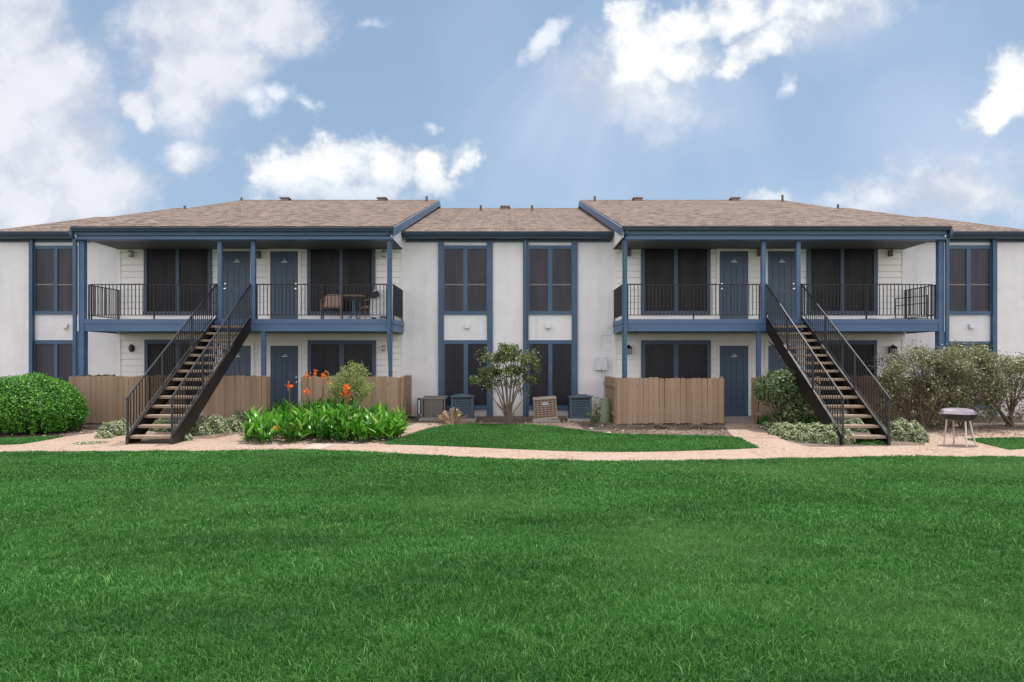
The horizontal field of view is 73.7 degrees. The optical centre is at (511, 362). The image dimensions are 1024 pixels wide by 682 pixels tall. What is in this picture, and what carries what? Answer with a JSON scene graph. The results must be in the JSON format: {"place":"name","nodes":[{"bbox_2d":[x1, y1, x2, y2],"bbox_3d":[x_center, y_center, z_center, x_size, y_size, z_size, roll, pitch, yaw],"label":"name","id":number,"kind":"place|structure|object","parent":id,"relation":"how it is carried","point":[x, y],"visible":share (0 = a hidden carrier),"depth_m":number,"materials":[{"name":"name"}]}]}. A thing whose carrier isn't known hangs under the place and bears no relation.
{"place":"outdoors","nodes":[
{"label":"outdoors","id":0,"kind":"place"},
{"bbox_2d":[367,423,445,443],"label":"walkway","id":1,"kind":"structure","parent":0,"point":[414,427],"depth_m":17.07,"materials":[{"name":"beige concrete"}]},
{"bbox_2d":[0,423,1023,681],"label":"lawn","id":2,"kind":"structure","parent":0,"point":[503,609],"depth_m":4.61,"materials":[{"name":"green plant"}]},
{"bbox_2d":[0,416,1023,446],"bbox_3d":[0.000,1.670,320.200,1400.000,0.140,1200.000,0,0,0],"label":"ground","id":3,"kind":"structure","parent":0,"point":[982,423],"depth_m":17.31,"materials":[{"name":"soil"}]},
{"bbox_2d":[0,370,90,435],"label":"round bush","id":4,"kind":"object","parent":3,"relation":"on","point":[33,402],"visible":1,"depth_m":15.83,"materials":[{"name":"green plant"}]},
{"bbox_2d":[71,418,131,444],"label":"ground cover","id":5,"kind":"object","parent":3,"relation":"on","point":[110,429],"visible":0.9,"depth_m":15.59,"materials":[{"name":"green plant"}]},
{"bbox_2d":[69,374,185,423],"bbox_3d":[-10.630,1.036,19.009,2.111,1.408,2.182,0,0,0],"label":"wooden fence","id":6,"kind":"object","parent":3,"relation":"on","point":[104,395],"visible":0.56,"depth_m":17.92,"materials":[{"name":"brown wood"}]},
{"bbox_2d":[132,409,247,440],"bbox_3d":[-7.601,1.458,15.951,2.722,0.610,2.727,0,0,-18],"label":"ground cover","id":7,"kind":"object","parent":3,"relation":"on","point":[210,425],"visible":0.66,"depth_m":16.22,"materials":[{"name":"green plant"}]},
{"bbox_2d":[203,375,270,419],"bbox_3d":[-7.270,1.032,17.998,1.750,1.416,0.164,0,0,0],"label":"wooden fence","id":8,"kind":"object","parent":3,"relation":"on","point":[231,393],"visible":0.59,"depth_m":17.92,"materials":[{"name":"brown wood"}]},
{"bbox_2d":[238,369,412,443],"bbox_3d":[-4.374,0.942,16.169,4.124,1.566,3.884,0,0,0],"label":"canna bed","id":9,"kind":"object","parent":3,"relation":"on","point":[319,419],"visible":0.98,"depth_m":14.98,"materials":[{"name":"green plant"}]},
{"bbox_2d":[322,361,377,410],"bbox_3d":[-3.966,0.805,16.611,1.425,1.738,0.928,0,0,0],"label":"feathery shrub","id":10,"kind":"object","parent":3,"relation":"on","point":[356,385],"visible":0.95,"depth_m":16.55,"materials":[{"name":"green plant"}]},
{"bbox_2d":[300,375,411,419],"bbox_3d":[-4.250,1.046,19.028,2.631,1.387,2.223,0,0,0],"label":"wooden fence","id":11,"kind":"object","parent":3,"relation":"on","point":[393,392],"visible":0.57,"depth_m":17.92,"materials":[{"name":"brown wood"}]},
{"bbox_2d":[406,396,449,420],"bbox_3d":[-2.353,1.308,19.190,1.150,0.712,0.820,0,0,0],"label":"air conditioner","id":12,"kind":"object","parent":3,"relation":"on","point":[429,407],"visible":0.86,"depth_m":18.90,"materials":[{"name":"metal"}]},
{"bbox_2d":[435,407,469,423],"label":"plant","id":13,"kind":"object","parent":3,"relation":"on","point":[446,419],"visible":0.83,"depth_m":18.07,"materials":[{"name":"beige plant"}]},
{"bbox_2d":[450,394,476,421],"bbox_3d":[-1.371,1.270,19.040,0.756,0.796,0.820,0,0,0],"label":"air conditioner","id":14,"kind":"object","parent":3,"relation":"on","point":[463,404],"visible":0.74,"depth_m":18.76,"materials":[{"name":"metal"}]},
{"bbox_2d":[468,342,541,422],"bbox_3d":[-0.193,0.554,18.343,2.030,2.231,1.488,0,0,0],"label":"vase shaped shrub","id":15,"kind":"object","parent":3,"relation":"on","point":[513,353],"visible":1,"depth_m":18.24,"materials":[{"name":"green plant"}]},
{"bbox_2d":[0,422,1023,460],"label":"walkway","id":16,"kind":"structure","parent":3,"relation":"on","point":[772,446],"depth_m":13.69,"materials":[{"name":"beige concrete"}]},
{"bbox_2d":[125,283,250,444],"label":"staircase","id":17,"kind":"structure","parent":16,"relation":"on","point":[171,387],"depth_m":15.90,"materials":[{"name":"black metal"}]},
{"bbox_2d":[304,443,335,449],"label":"walkway slab","id":18,"kind":"structure","parent":16,"relation":"on","point":[318,446],"depth_m":14.00,"materials":[{"name":"concrete"}]},
{"bbox_2d":[939,404,978,445],"bbox_3d":[9.290,1.298,14.202,0.757,0.872,0.543,0,0,-25],"label":"charcoal grill","id":19,"kind":"object","parent":16,"relation":"on","point":[952,414],"visible":0.98,"depth_m":14.07,"materials":[{"name":"silver metal"}]},
{"bbox_2d":[0,195,1023,416],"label":"apartment building","id":20,"kind":"structure","parent":3,"relation":"on","point":[680,292],"depth_m":20.15,"materials":[{"name":"paint"}]},
{"bbox_2d":[34,340,72,385],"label":"window","id":21,"kind":"structure","parent":20,"relation":"in","point":[54,358],"depth_m":20.18,"materials":[{"name":"black glass"}]},
{"bbox_2d":[34,246,77,313],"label":"window","id":22,"kind":"structure","parent":20,"relation":"in","point":[53,265],"depth_m":20.18,"materials":[{"name":"grey glass"}]},
{"bbox_2d":[128,251,132,256],"bbox_3d":[-11.224,-3.194,20.097,0.101,0.177,0.134,0,0,0],"label":"wall lamp","id":23,"kind":"object","parent":20,"relation":"attached to","point":[130,253],"visible":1,"depth_m":20.04,"materials":[{"name":"white glass"}]},
{"bbox_2d":[128,344,134,351],"bbox_3d":[-11.230,-0.417,20.107,0.170,0.230,0.116,0,0,0],"label":"wall lamp","id":24,"kind":"object","parent":20,"relation":"attached to","point":[131,347],"visible":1,"depth_m":20.10,"materials":[{"name":"black metal"}]},
{"bbox_2d":[143,249,212,313],"bbox_3d":[-9.853,-2.399,20.142,1.997,1.970,0.088,0,0,0],"label":"window","id":25,"kind":"structure","parent":20,"relation":"in","point":[161,266],"depth_m":20.14,"materials":[{"name":"glass"}]},
{"bbox_2d":[144,340,211,408],"bbox_3d":[-9.835,0.347,20.142,1.995,2.033,0.088,0,0,0],"label":"window","id":26,"kind":"structure","parent":20,"relation":"in","point":[152,348],"depth_m":20.14,"materials":[{"name":"glass"}]},
{"bbox_2d":[223,249,250,318],"bbox_3d":[-8.118,-2.279,20.130,0.991,2.177,0.116,0,0,0],"label":"door","id":27,"kind":"structure","parent":20,"relation":"in","point":[236,262],"depth_m":20.14,"materials":[{"name":"paint"}]},
{"bbox_2d":[220,343,254,375],"bbox_3d":[-8.101,0.496,20.149,0.985,2.147,0.078,0,0,0],"label":"door","id":28,"kind":"structure","parent":20,"relation":"in","point":[243,363],"depth_m":20.14,"materials":[{"name":"paint"}]},
{"bbox_2d":[256,251,260,257],"bbox_3d":[-7.461,-3.169,20.097,0.139,0.202,0.134,0,0,0],"label":"wall lamp","id":29,"kind":"object","parent":20,"relation":"attached to","point":[258,254],"visible":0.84,"depth_m":20.04,"materials":[{"name":"brown metal"}]},
{"bbox_2d":[267,249,301,318],"bbox_3d":[-6.717,-2.276,20.130,0.992,2.171,0.116,0,0,0],"label":"door","id":30,"kind":"structure","parent":20,"relation":"in","point":[283,265],"depth_m":20.14,"materials":[{"name":"paint"}]},
{"bbox_2d":[267,343,301,410],"bbox_3d":[-6.710,0.496,20.130,0.991,2.147,0.116,0,0,0],"label":"door","id":31,"kind":"structure","parent":20,"relation":"in","point":[284,360],"depth_m":20.14,"materials":[{"name":"paint"}]},
{"bbox_2d":[323,294,342,318],"bbox_3d":[-5.112,-1.568,19.414,0.580,0.790,0.610,0,0,-8],"label":"patio chair","id":32,"kind":"object","parent":20,"relation":"on","point":[334,301],"visible":0.57,"depth_m":19.58,"materials":[{"name":"beige fabric"}]},
{"bbox_2d":[307,249,375,313],"bbox_3d":[-5.037,-2.399,20.142,2.006,1.970,0.088,0,0,0],"label":"window","id":33,"kind":"structure","parent":20,"relation":"in","point":[324,266],"depth_m":20.14,"materials":[{"name":"glass"}]},
{"bbox_2d":[308,340,375,399],"bbox_3d":[-5.018,0.357,20.142,2.007,2.014,0.088,0,0,0],"label":"window","id":34,"kind":"structure","parent":20,"relation":"in","point":[328,355],"depth_m":20.14,"materials":[{"name":"glass"}]},
{"bbox_2d":[343,295,365,318],"bbox_3d":[-4.451,-1.522,19.200,0.670,0.708,0.670,0,0,0],"label":"patio table","id":35,"kind":"object","parent":20,"relation":"on","point":[355,296],"visible":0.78,"depth_m":19.16,"materials":[{"name":"brown metal"}]},
{"bbox_2d":[359,298,381,318],"bbox_3d":[-3.989,-1.568,19.480,0.610,0.790,0.580,0,0,-28],"label":"patio chair","id":36,"kind":"object","parent":20,"relation":"on","point":[365,307],"visible":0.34,"depth_m":19.16,"materials":[{"name":"wicker"}]},
{"bbox_2d":[370,289,385,318],"bbox_3d":[-3.720,-1.621,19.283,0.617,0.890,0.566,0,0,0],"label":"covered grill","id":37,"kind":"object","parent":20,"relation":"on","point":[379,303],"visible":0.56,"depth_m":19.09,"materials":[{"name":"white fabric"}]},
{"bbox_2d":[444,245,486,314],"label":"window","id":38,"kind":"structure","parent":20,"relation":"in","point":[465,266],"depth_m":20.18,"materials":[{"name":"black glass"}]},
{"bbox_2d":[444,340,486,408],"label":"window","id":39,"kind":"structure","parent":20,"relation":"in","point":[460,364],"depth_m":20.18,"materials":[{"name":"grey glass"}]},
{"bbox_2d":[529,245,571,314],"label":"window","id":40,"kind":"structure","parent":20,"relation":"in","point":[550,266],"depth_m":20.18,"materials":[{"name":"grey glass"}]},
{"bbox_2d":[529,340,571,408],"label":"window","id":41,"kind":"structure","parent":20,"relation":"in","point":[555,379],"depth_m":20.18,"materials":[{"name":"black glass"}]},
{"bbox_2d":[595,335,612,397],"bbox_3d":[2.731,0.448,20.125,0.597,2.512,0.149,0,0,0],"label":"electric box","id":42,"kind":"object","parent":20,"relation":"attached to","point":[600,363],"visible":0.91,"depth_m":20.05,"materials":[{"name":"paint"}]},
{"bbox_2d":[627,344,631,353],"bbox_3d":[3.421,-0.390,20.055,0.210,0.278,0.219,0,0,0],"label":"wall lantern","id":43,"kind":"object","parent":20,"relation":"attached to","point":[629,349],"depth_m":19.99,"materials":[{"name":"black metal"}]},
{"bbox_2d":[641,249,710,313],"bbox_3d":[4.829,-2.399,20.142,2.045,1.970,0.088,0,0,0],"label":"window","id":44,"kind":"structure","parent":20,"relation":"in","point":[658,266],"depth_m":20.14,"materials":[{"name":"glass"}]},
{"bbox_2d":[641,340,710,408],"bbox_3d":[4.835,0.357,20.142,2.045,2.014,0.088,0,0,0],"label":"window","id":45,"kind":"structure","parent":20,"relation":"in","point":[664,359],"depth_m":20.14,"materials":[{"name":"glass"}]},
{"bbox_2d":[716,249,750,318],"bbox_3d":[6.541,-2.279,20.130,1.018,2.177,0.116,0,0,0],"label":"door","id":46,"kind":"structure","parent":20,"relation":"in","point":[733,266],"depth_m":20.14,"materials":[{"name":"paint"}]},
{"bbox_2d":[716,343,750,415],"bbox_3d":[6.541,0.496,20.149,1.018,2.147,0.078,0,0,0],"label":"door","id":47,"kind":"structure","parent":20,"relation":"in","point":[733,360],"depth_m":20.14,"materials":[{"name":"paint"}]},
{"bbox_2d":[766,249,794,318],"bbox_3d":[7.954,-2.279,20.130,1.003,2.177,0.116,0,0,0],"label":"door","id":48,"kind":"structure","parent":20,"relation":"in","point":[780,263],"depth_m":20.14,"materials":[{"name":"paint"}]},
{"bbox_2d":[764,343,798,403],"bbox_3d":[7.966,0.496,20.149,1.003,2.147,0.078,0,0,0],"label":"door","id":49,"kind":"structure","parent":20,"relation":"in","point":[773,360],"depth_m":20.14,"materials":[{"name":"paint"}]},
{"bbox_2d":[806,340,876,408],"bbox_3d":[9.728,0.357,20.142,2.058,2.014,0.088,0,0,0],"label":"window","id":50,"kind":"structure","parent":20,"relation":"in","point":[867,349],"depth_m":20.14,"materials":[{"name":"glass"}]},
{"bbox_2d":[806,249,877,313],"bbox_3d":[9.740,-2.399,20.142,2.083,1.970,0.088,0,0,0],"label":"window","id":51,"kind":"structure","parent":20,"relation":"in","point":[824,266],"depth_m":20.14,"materials":[{"name":"glass"}]},
{"bbox_2d":[888,250,893,256],"bbox_3d":[11.142,-3.213,20.097,0.114,0.189,0.134,0,0,0],"label":"wall lamp","id":52,"kind":"object","parent":20,"relation":"attached to","point":[890,253],"visible":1,"depth_m":20.04,"materials":[{"name":"brown metal"}]},
{"bbox_2d":[888,345,897,353],"bbox_3d":[11.186,-0.390,20.055,0.210,0.278,0.219,0,0,0],"label":"wall lantern","id":53,"kind":"object","parent":20,"relation":"attached to","point":[892,348],"depth_m":19.99,"materials":[{"name":"black metal"}]},
{"bbox_2d":[895,295,928,318],"bbox_3d":[11.201,-1.524,19.127,0.827,0.697,0.026,0,0,25],"label":"metal rack","id":54,"kind":"object","parent":20,"relation":"on","point":[912,304],"visible":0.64,"depth_m":19.13,"materials":[{"name":"black metal"}]},
{"bbox_2d":[949,245,990,314],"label":"window","id":55,"kind":"structure","parent":20,"relation":"in","point":[969,265],"depth_m":20.18,"materials":[{"name":"grey glass"}]},
{"bbox_2d":[949,341,990,408],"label":"window","id":56,"kind":"structure","parent":20,"relation":"in","point":[960,342],"depth_m":20.15,"materials":[{"name":"blue paint"}]},
{"bbox_2d":[532,396,559,421],"bbox_3d":[0.930,1.304,18.890,0.750,0.734,0.820,0,0,0],"label":"air conditioner","id":57,"kind":"object","parent":3,"relation":"on","point":[545,408],"visible":0.95,"depth_m":18.62,"materials":[{"name":"metal"}]},
{"bbox_2d":[565,394,594,421],"bbox_3d":[1.903,1.276,19.090,0.758,0.781,0.820,0,0,0],"label":"air conditioner","id":58,"kind":"object","parent":3,"relation":"on","point":[578,404],"visible":0.81,"depth_m":18.81,"materials":[{"name":"metal"}]},
{"bbox_2d":[586,395,603,426],"bbox_3d":[2.130,1.266,17.567,0.449,0.851,0.317,0,0,21],"label":"leafy sprout","id":59,"kind":"object","parent":3,"relation":"on","point":[593,422],"visible":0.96,"depth_m":17.54,"materials":[{"name":"green plant"}]},
{"bbox_2d":[600,398,610,421],"bbox_3d":[2.553,1.305,18.650,0.310,0.671,0.264,0,0,0],"label":"utility pedestal","id":60,"kind":"object","parent":3,"relation":"on","point":[606,412],"visible":0.84,"depth_m":18.55,"materials":[{"name":"green metal"}]},
{"bbox_2d":[652,423,669,428],"bbox_3d":[3.725,1.609,16.989,0.444,0.213,0.295,0,0,0],"label":"cut stump","id":61,"kind":"object","parent":3,"relation":"on","point":[658,426],"visible":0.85,"depth_m":16.94,"materials":[{"name":"brown wood"}]},
{"bbox_2d":[603,376,723,423],"bbox_3d":[4.144,1.064,19.028,2.901,1.352,2.224,0,0,0],"label":"wooden fence","id":62,"kind":"object","parent":3,"relation":"on","point":[702,400],"visible":0.89,"depth_m":17.92,"materials":[{"name":"brown wood"}]},
{"bbox_2d":[688,423,705,429],"bbox_3d":[4.612,1.612,17.032,0.428,0.208,0.278,0,0,16],"label":"cut stump","id":63,"kind":"object","parent":3,"relation":"on","point":[699,426],"visible":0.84,"depth_m":16.96,"materials":[{"name":"brown wood"}]},
{"bbox_2d":[746,366,818,424],"bbox_3d":[6.718,0.896,16.855,1.804,1.607,1.253,0,0,0],"label":"viburnum bush","id":64,"kind":"object","parent":3,"relation":"on","point":[782,386],"visible":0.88,"depth_m":16.60,"materials":[{"name":"green plant"}]},
{"bbox_2d":[751,376,819,420],"bbox_3d":[7.330,1.052,18.253,1.631,1.376,0.674,0,0,0],"label":"wooden fence","id":65,"kind":"object","parent":3,"relation":"on","point":[755,414],"visible":0.23,"depth_m":18.15,"materials":[{"name":"brown wood"}]},
{"bbox_2d":[759,420,856,444],"bbox_3d":[6.415,1.521,15.586,1.170,0.514,2.845,0,0,-15],"label":"ground cover","id":66,"kind":"object","parent":3,"relation":"on","point":[816,432],"visible":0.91,"depth_m":14.63,"materials":[{"name":"green plant"}]},
{"bbox_2d":[756,411,886,444],"bbox_3d":[7.473,1.484,16.261,1.388,0.577,4.108,0,0,-12],"label":"ground cover","id":67,"kind":"object","parent":3,"relation":"on","point":[814,418],"visible":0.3,"depth_m":16.84,"materials":[{"name":"green plant"}]},
{"bbox_2d":[766,283,890,444],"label":"staircase","id":68,"kind":"structure","parent":3,"relation":"on","point":[872,424],"depth_m":15.95,"materials":[{"name":"black metal"}]},
{"bbox_2d":[839,418,929,442],"bbox_3d":[8.557,1.492,15.799,1.103,0.570,2.622,0,0,0],"label":"ground cover","id":69,"kind":"object","parent":3,"relation":"on","point":[903,430],"visible":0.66,"depth_m":14.84,"materials":[{"name":"green plant"}]},
{"bbox_2d":[845,376,954,423],"bbox_3d":[10.749,1.052,19.008,1.871,1.376,2.184,0,0,0],"label":"wooden fence","id":70,"kind":"object","parent":3,"relation":"on","point":[896,408],"visible":0.28,"depth_m":17.93,"materials":[{"name":"brown wood"}]},
{"bbox_2d":[864,339,994,429],"bbox_3d":[10.339,0.549,17.044,2.691,2.309,1.882,0,0,20],"label":"sparse shrub","id":71,"kind":"object","parent":3,"relation":"on","point":[892,371],"visible":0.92,"depth_m":16.92,"materials":[{"name":"green plant"}]},
{"bbox_2d":[912,338,1022,427],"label":"sparse shrub","id":72,"kind":"object","parent":3,"relation":"on","point":[982,355],"visible":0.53,"depth_m":17.04,"materials":[{"name":"green plant"}]},
{"bbox_2d":[970,350,1023,426],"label":"sparse shrub","id":73,"kind":"object","parent":3,"relation":"on","point":[1017,366],"visible":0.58,"depth_m":17.45,"materials":[{"name":"green plant"}]},
{"bbox_2d":[0,0,1023,228],"label":"sky","id":74,"kind":"structure","parent":0,"point":[109,108],"materials":[{"name":"blue"}]},
{"bbox_2d":[664,416,860,421],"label":"patio","id":75,"kind":"structure","parent":0,"point":[737,418],"depth_m":18.93,"materials":[{"name":"concrete"}]},
{"bbox_2d":[927,428,1023,438],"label":"dry soil","id":76,"kind":"structure","parent":0,"point":[975,432],"depth_m":16.09,"materials":[{"name":"brown soil"}]}
]}

